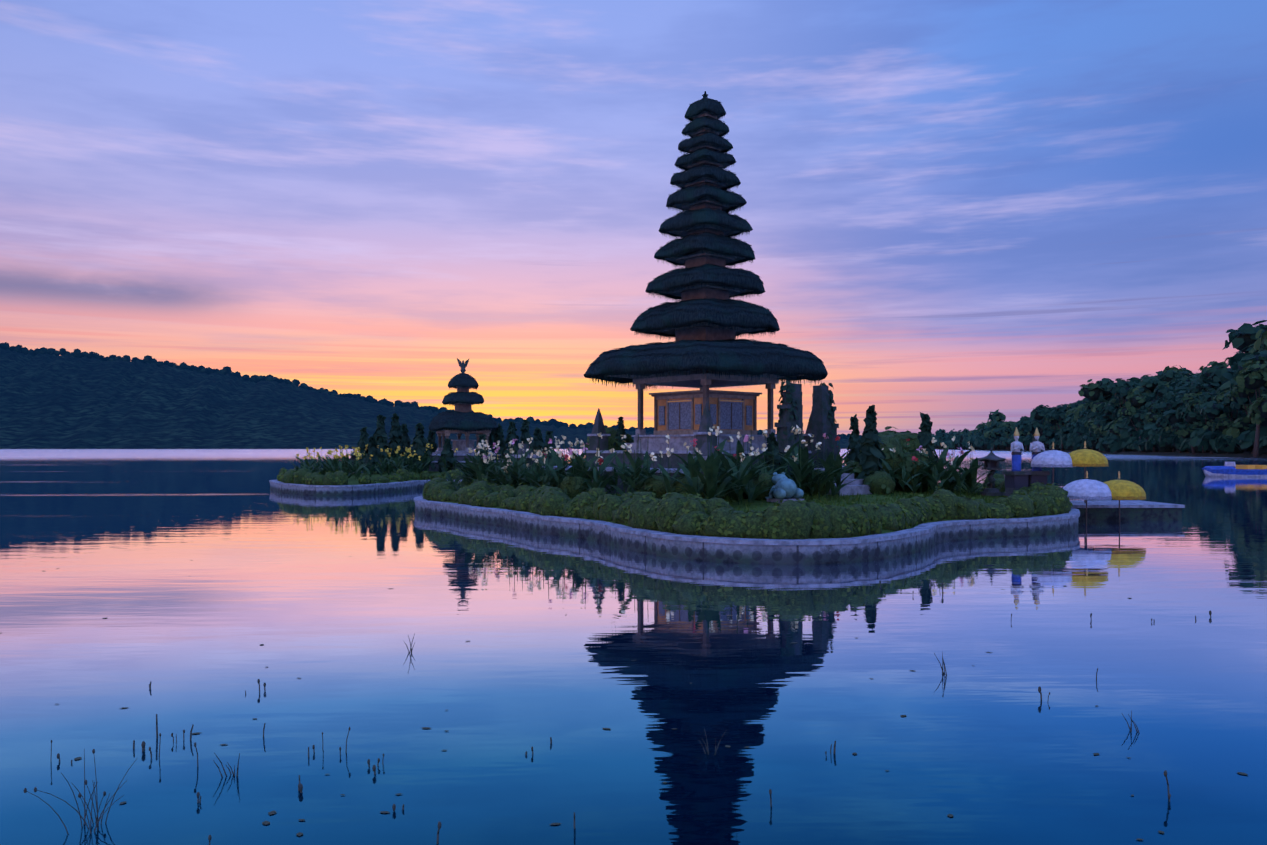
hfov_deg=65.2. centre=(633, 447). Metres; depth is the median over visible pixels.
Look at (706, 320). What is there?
meru
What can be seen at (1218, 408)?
shore trees
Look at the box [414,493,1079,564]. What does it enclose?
stone retaining wall
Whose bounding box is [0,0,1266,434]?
sky
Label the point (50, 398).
caldera hill
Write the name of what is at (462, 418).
meru
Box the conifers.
[357,380,938,478]
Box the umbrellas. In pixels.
[1031,441,1145,523]
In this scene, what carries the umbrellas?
on the pier
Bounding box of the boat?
[1202,462,1266,476]
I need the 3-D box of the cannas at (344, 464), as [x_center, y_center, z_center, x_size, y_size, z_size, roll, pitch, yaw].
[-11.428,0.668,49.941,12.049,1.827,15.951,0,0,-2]
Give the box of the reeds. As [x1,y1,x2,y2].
[1,568,1247,844]
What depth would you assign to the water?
8.53 m
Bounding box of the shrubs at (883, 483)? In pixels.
[460,426,936,499]
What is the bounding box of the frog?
[765,472,803,502]
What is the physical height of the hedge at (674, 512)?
1.079 m
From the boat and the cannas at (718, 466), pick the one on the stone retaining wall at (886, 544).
the cannas at (718, 466)
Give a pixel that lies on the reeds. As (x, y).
(97, 818)
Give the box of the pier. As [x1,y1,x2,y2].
[1070,500,1184,520]
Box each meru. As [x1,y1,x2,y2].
[423,358,502,471]
[529,91,843,493]
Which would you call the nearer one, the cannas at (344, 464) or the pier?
the pier
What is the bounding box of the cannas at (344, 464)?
[283,443,504,479]
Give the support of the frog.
on the stone retaining wall at (886, 544)
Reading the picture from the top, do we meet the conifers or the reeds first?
the conifers
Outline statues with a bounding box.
[1002,427,1049,495]
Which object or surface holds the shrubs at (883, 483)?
on the stone retaining wall at (886, 544)
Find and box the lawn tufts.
[611,489,1001,511]
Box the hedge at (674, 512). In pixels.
[422,473,1072,538]
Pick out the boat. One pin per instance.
(1227, 469)
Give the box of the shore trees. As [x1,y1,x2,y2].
[929,320,1266,457]
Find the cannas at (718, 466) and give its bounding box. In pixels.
[443,425,986,504]
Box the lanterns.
[347,447,1005,495]
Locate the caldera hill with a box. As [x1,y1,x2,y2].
[0,342,861,448]
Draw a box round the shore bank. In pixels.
[936,448,1266,457]
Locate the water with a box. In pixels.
[0,449,1266,844]
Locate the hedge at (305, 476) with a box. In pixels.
[277,467,489,484]
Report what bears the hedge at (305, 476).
on the stone retaining wall at (353, 487)
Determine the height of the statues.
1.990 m
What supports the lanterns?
on the stone retaining wall at (886, 544)

